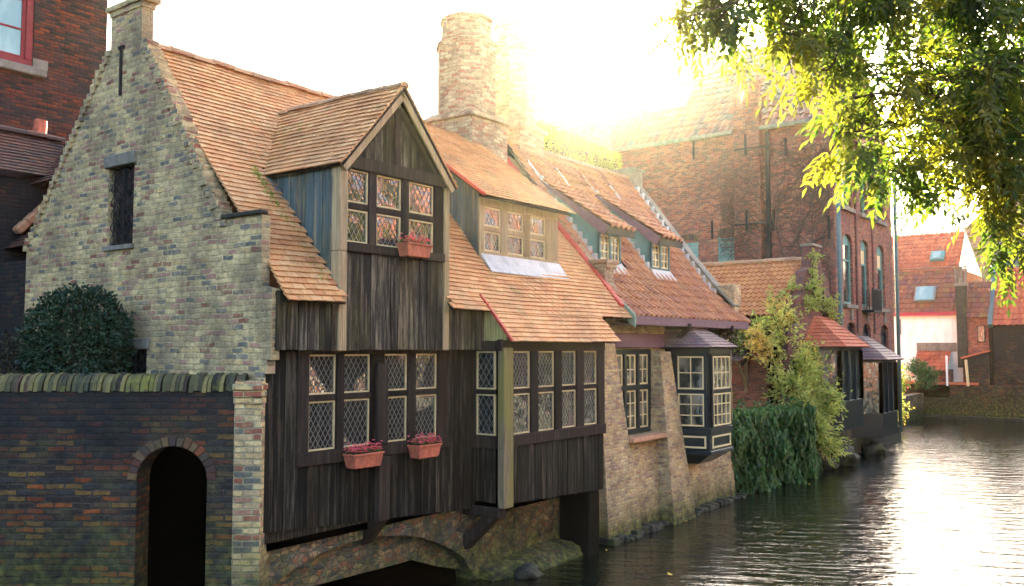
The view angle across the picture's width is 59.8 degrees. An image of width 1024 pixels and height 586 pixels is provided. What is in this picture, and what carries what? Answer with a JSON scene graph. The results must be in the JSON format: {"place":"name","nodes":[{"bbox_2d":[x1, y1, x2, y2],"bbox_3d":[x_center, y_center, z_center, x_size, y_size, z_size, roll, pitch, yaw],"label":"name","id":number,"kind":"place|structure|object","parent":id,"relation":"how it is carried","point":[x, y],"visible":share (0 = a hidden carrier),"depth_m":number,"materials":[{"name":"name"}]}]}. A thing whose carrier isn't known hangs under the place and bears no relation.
{"place":"outdoors","nodes":[
{"label":"outdoors","id":0,"kind":"place"},
{"bbox_2d":[107,0,1023,275],"label":"sky","id":1,"kind":"structure","parent":0,"point":[335,47],"materials":[{"name":"white"}]},
{"bbox_2d":[427,417,1023,585],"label":"canal water","id":2,"kind":"structure","parent":0,"point":[915,501],"depth_m":16.98,"materials":[{"name":"black liquid"}]},
{"bbox_2d":[513,562,543,578],"bbox_3d":[0.200,4.341,13.709,0.520,0.353,0.437,-3,-4,37],"label":"boulder","id":3,"kind":"object","parent":2,"relation":"in","point":[527,570],"visible":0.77,"depth_m":13.57,"materials":[{"name":"stone"}]},
{"bbox_2d":[730,394,822,495],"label":"ivy wall","id":4,"kind":"structure","parent":2,"relation":"in","point":[774,446],"depth_m":22.12,"materials":[{"name":"plant"}]},
{"bbox_2d":[740,294,852,466],"bbox_3d":[7.907,2.475,24.970,4.319,4.965,2.149,2,-4,-26],"label":"golden shrub","id":5,"kind":"object","parent":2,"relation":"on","point":[819,395],"visible":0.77,"depth_m":24.76,"materials":[{"name":"green plant"}]},
{"bbox_2d":[821,457,839,469],"bbox_3d":[9.082,5.011,25.822,0.756,0.513,0.635,-3,-4,37],"label":"boulder","id":6,"kind":"object","parent":2,"relation":"in","point":[825,465],"visible":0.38,"depth_m":25.57,"materials":[{"name":"stone"}]},
{"bbox_2d":[831,444,860,466],"bbox_3d":[9.739,4.916,26.554,1.182,0.802,0.993,-3,-4,37],"label":"boulder","id":7,"kind":"object","parent":2,"relation":"in","point":[851,459],"visible":0.38,"depth_m":26.17,"materials":[{"name":"stone"}]},
{"bbox_2d":[861,441,886,453],"bbox_3d":[11.978,5.228,29.634,0.898,0.610,0.755,-3,-4,37],"label":"boulder","id":8,"kind":"object","parent":2,"relation":"in","point":[873,447],"visible":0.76,"depth_m":29.38,"materials":[{"name":"stone"}]},
{"bbox_2d":[898,394,913,425],"bbox_3d":[15.387,4.663,36.835,2.033,2.350,1.712,0,-4,-3],"label":"canal shrub","id":9,"kind":"object","parent":2,"relation":"on","point":[903,411],"visible":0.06,"depth_m":36.48,"materials":[{"name":"yellow plant"}]},
{"bbox_2d":[898,393,923,423],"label":"side quay wall","id":10,"kind":"structure","parent":2,"relation":"in","point":[915,401],"depth_m":43.56,"materials":[{"name":"brick"}]},
{"bbox_2d":[901,363,915,394],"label":"canal shrub","id":11,"kind":"object","parent":10,"relation":"on","point":[904,380],"visible":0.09,"depth_m":41.58,"materials":[{"name":"yellow plant"}]},
{"bbox_2d":[904,357,942,389],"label":"canal shrub","id":12,"kind":"object","parent":10,"relation":"on","point":[921,370],"visible":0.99,"depth_m":43.75,"materials":[{"name":"green plant"}]},
{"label":"far bank ground","id":13,"kind":"structure","parent":0,"visible":0},
{"bbox_2d":[893,266,971,381],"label":"white house","id":14,"kind":"structure","parent":13,"relation":"on","point":[927,303],"depth_m":46.60,"materials":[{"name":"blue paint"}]},
{"bbox_2d":[914,343,956,397],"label":"canal shed","id":15,"kind":"structure","parent":13,"relation":"on","point":[937,355],"depth_m":45.31,"materials":[{"name":"red tile"}]},
{"bbox_2d":[892,231,981,298],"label":"orange roofed house","id":16,"kind":"structure","parent":13,"relation":"on","point":[921,250],"depth_m":49.88,"materials":[{"name":"orange tile"}]},
{"bbox_2d":[903,381,1023,420],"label":"quay wall","id":17,"kind":"structure","parent":13,"relation":"on","point":[985,402],"depth_m":43.83,"materials":[{"name":"brick"}]},
{"bbox_2d":[954,266,994,385],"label":"brick annex","id":18,"kind":"object","parent":13,"relation":"on","point":[975,353],"visible":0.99,"depth_m":44.45,"materials":[{"name":"red brick"}]},
{"bbox_2d":[977,325,985,342],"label":"window","id":19,"kind":"structure","parent":18,"relation":"in","point":[980,328],"depth_m":44.13,"materials":[{"name":"white glass"}]},
{"bbox_2d":[964,194,1023,280],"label":"slanting gable house","id":20,"kind":"structure","parent":13,"relation":"on","point":[972,243],"depth_m":47.60,"materials":[{"name":"brick"}]},
{"bbox_2d":[987,266,1023,385],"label":"dark canal house","id":21,"kind":"structure","parent":13,"relation":"on","point":[1008,342],"depth_m":43.48,"materials":[{"name":"brick"}]},
{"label":"garden soil","id":22,"kind":"structure","parent":0,"visible":0},
{"bbox_2d":[13,281,137,373],"bbox_3d":[-5.740,0.771,11.612,1.767,1.897,1.306,-3,-4,37],"label":"clipped bush","id":23,"kind":"object","parent":22,"relation":"on","point":[49,330],"visible":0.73,"depth_m":11.33,"materials":[{"name":"green plant"}]},
{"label":"left bank ground","id":24,"kind":"structure","parent":0,"visible":0},
{"bbox_2d":[0,119,68,373],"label":"annex","id":25,"kind":"object","parent":24,"relation":"on","point":[29,161],"visible":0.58,"depth_m":15.17,"materials":[{"name":"brick"}]},
{"bbox_2d":[0,0,107,170],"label":"brick building","id":26,"kind":"structure","parent":24,"relation":"on","point":[52,53],"depth_m":18.45,"materials":[{"name":"red brick"}]},
{"bbox_2d":[0,0,33,65],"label":"window","id":27,"kind":"structure","parent":26,"relation":"in","point":[16,16],"depth_m":18.03,"materials":[{"name":"red paint"}]},
{"bbox_2d":[0,372,269,585],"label":"garden wall","id":28,"kind":"structure","parent":24,"relation":"on","point":[131,479],"depth_m":10.12,"materials":[{"name":"brick"}]},
{"bbox_2d":[147,446,206,585],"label":"door","id":29,"kind":"structure","parent":28,"relation":"in","point":[178,478],"depth_m":10.47,"materials":[{"name":"black"}]},
{"bbox_2d":[23,0,632,585],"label":"timber house","id":30,"kind":"structure","parent":24,"relation":"on","point":[201,214],"depth_m":12.30,"materials":[{"name":"brick"}]},
{"bbox_2d":[0,308,88,373],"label":"creeper","id":31,"kind":"object","parent":30,"relation":"attached to","point":[14,369],"visible":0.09,"depth_m":13.59,"materials":[{"name":"green plant"}]},
{"bbox_2d":[110,165,134,245],"bbox_3d":[-5.346,-1.198,12.311,0.663,1.108,0.062,-3,-4,37],"label":"barred window","id":32,"kind":"structure","parent":30,"relation":"in","point":[123,180],"depth_m":12.31,"materials":[{"name":"black metal"}]},
{"bbox_2d":[122,349,146,373],"bbox_3d":[-5.037,1.044,11.944,0.712,0.588,0.062,-3,-4,37],"label":"barred window","id":33,"kind":"structure","parent":30,"relation":"in","point":[140,359],"depth_m":11.90,"materials":[{"name":"black glass"}]},
{"bbox_2d":[342,439,384,469],"bbox_3d":[-1.868,2.037,11.228,0.276,0.350,0.552,-3,-4,37],"label":"window box","id":34,"kind":"object","parent":30,"relation":"attached to","point":[365,457],"visible":1,"depth_m":11.12,"materials":[{"name":"ceramic"}]},
{"bbox_2d":[295,349,449,467],"bbox_3d":[-1.738,1.430,11.701,0.079,1.421,2.786,-3,-4,37],"label":"window frame","id":35,"kind":"structure","parent":30,"relation":"in","point":[303,458],"depth_m":11.50,"materials":[{"name":"brown wood"}]},
{"bbox_2d":[396,233,432,259],"bbox_3d":[-1.301,-0.625,11.898,0.285,0.344,0.511,-3,-4,37],"label":"window box","id":36,"kind":"object","parent":30,"relation":"attached to","point":[411,247],"visible":1,"depth_m":11.78,"materials":[{"name":"ceramic"}]},
{"bbox_2d":[407,432,441,459],"bbox_3d":[-1.189,2.075,12.140,0.280,0.366,0.500,-3,-4,37],"label":"window box","id":37,"kind":"object","parent":30,"relation":"attached to","point":[420,447],"visible":1,"depth_m":12.04,"materials":[{"name":"ceramic"}]},
{"bbox_2d":[507,139,750,545],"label":"ochre brick house","id":38,"kind":"structure","parent":24,"relation":"on","point":[667,449],"depth_m":18.34,"materials":[{"name":"brick"}]},
{"bbox_2d":[536,120,622,169],"bbox_3d":[1.422,-1.563,22.501,1.191,4.876,3.948,-3,-4,37],"label":"ridge hedge","id":39,"kind":"object","parent":38,"relation":"on","point":[575,148],"visible":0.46,"depth_m":22.17,"materials":[{"name":"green plant"}]},
{"bbox_2d":[616,349,650,434],"bbox_3d":[2.331,1.944,17.558,0.082,1.670,1.610,-3,-4,37],"label":"casement window","id":40,"kind":"structure","parent":38,"relation":"in","point":[634,365],"depth_m":17.72,"materials":[{"name":"beige paint"}]},
{"bbox_2d":[660,327,737,463],"bbox_3d":[4.087,2.117,19.018,1.097,2.943,2.162,-3,-4,37],"label":"bay window","id":41,"kind":"structure","parent":38,"relation":"in","point":[701,359],"depth_m":18.48,"materials":[{"name":"black paint"}]},
{"bbox_2d":[707,329,741,365],"bbox_3d":[4.937,2.164,20.547,0.481,2.801,1.291,-3,-4,37],"label":"dry creeper","id":42,"kind":"object","parent":38,"relation":"attached to","point":[721,334],"visible":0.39,"depth_m":20.63,"materials":[{"name":"brown plant"}]},
{"bbox_2d":[536,29,903,459],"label":"tall red building","id":43,"kind":"structure","parent":24,"relation":"on","point":[671,133],"depth_m":31.26,"materials":[{"name":"brick"}]},
{"bbox_2d":[719,139,831,296],"bbox_3d":[8.692,-0.759,29.707,3.857,8.456,0.310,-3,-4,37],"label":"bare vine","id":44,"kind":"object","parent":43,"relation":"attached to","point":[821,204],"visible":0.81,"depth_m":29.73,"materials":[{"name":"brown plant"}]},
{"bbox_2d":[841,161,855,213],"bbox_3d":[11.220,-3.653,29.938,0.270,1.840,1.300,-3,-4,37],"label":"window","id":45,"kind":"structure","parent":43,"relation":"in","point":[846,208],"depth_m":30.06,"materials":[{"name":"teal paint"}]},
{"bbox_2d":[847,323,852,333],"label":"window","id":46,"kind":"structure","parent":43,"relation":"in","point":[849,327],"depth_m":30.06,"materials":[{"name":"black glass"}]},
{"bbox_2d":[843,235,857,308],"bbox_3d":[11.220,-0.734,29.759,0.270,2.490,1.300,-3,-4,37],"label":"window","id":47,"kind":"structure","parent":43,"relation":"in","point":[846,245],"depth_m":30.02,"materials":[{"name":"glass"}]},
{"bbox_2d":[859,176,870,219],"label":"window","id":48,"kind":"structure","parent":43,"relation":"in","point":[862,214],"depth_m":31.71,"materials":[{"name":"teal paint"}]},
{"bbox_2d":[863,325,867,335],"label":"window","id":49,"kind":"structure","parent":43,"relation":"in","point":[865,331],"depth_m":31.56,"materials":[{"name":"black glass"}]},
{"bbox_2d":[861,241,871,309],"bbox_3d":[12.428,-0.634,31.382,0.270,2.490,1.150,-3,-4,37],"label":"window","id":50,"kind":"structure","parent":43,"relation":"in","point":[863,251],"depth_m":31.65,"materials":[{"name":"glass"}]},
{"bbox_2d":[875,194,887,226],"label":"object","id":51,"kind":"structure","parent":43,"relation":"in","point":[878,221],"depth_m":33.36,"materials":[{"name":"grey stone"}]},
{"bbox_2d":[877,247,889,312],"bbox_3d":[13.710,-0.528,33.104,0.270,2.490,1.250,-3,-4,37],"label":"window","id":52,"kind":"structure","parent":43,"relation":"in","point":[879,255],"depth_m":33.42,"materials":[{"name":"glass"}]},
{"bbox_2d":[881,326,885,346],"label":"window","id":53,"kind":"structure","parent":43,"relation":"in","point":[883,334],"depth_m":33.52,"materials":[{"name":"black glass"}]},
{"bbox_2d":[702,243,837,468],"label":"courtyard house","id":54,"kind":"structure","parent":24,"relation":"on","point":[754,279],"depth_m":26.24,"materials":[{"name":"orange brick"}]},
{"bbox_2d":[732,346,747,391],"bbox_3d":[6.332,2.211,25.882,1.000,1.357,0.794,-3,-4,37],"label":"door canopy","id":55,"kind":"object","parent":54,"relation":"attached to","point":[737,359],"visible":0.3,"depth_m":25.73,"materials":[{"name":"wood"}]},
{"bbox_2d":[731,274,802,365],"bbox_3d":[6.632,0.782,25.781,3.544,2.643,1.786,-1,-4,14],"label":"wall creeper","id":56,"kind":"object","parent":54,"relation":"attached to","point":[744,337],"depth_m":25.52,"materials":[{"name":"green plant"}]},
{"bbox_2d":[768,346,779,403],"bbox_3d":[7.615,2.347,25.588,0.600,1.750,0.080,-3,-4,37],"label":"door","id":57,"kind":"structure","parent":54,"relation":"in","point":[775,348],"depth_m":25.63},
{"bbox_2d":[798,248,844,323],"bbox_3d":[9.253,-0.158,26.842,0.762,2.362,3.318,-3,-4,37],"label":"gable creeper","id":58,"kind":"object","parent":54,"relation":"attached to","point":[813,300],"visible":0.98,"depth_m":26.53,"materials":[{"name":"green plant"}]},
{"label":"right bank ground","id":59,"kind":"structure","parent":0,"visible":0},
{"bbox_2d":[639,0,1023,322],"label":"overhanging tree","id":60,"kind":"object","parent":59,"relation":"on","point":[976,126],"visible":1,"depth_m":5.97,"materials":[{"name":"green plant"}]}
]}

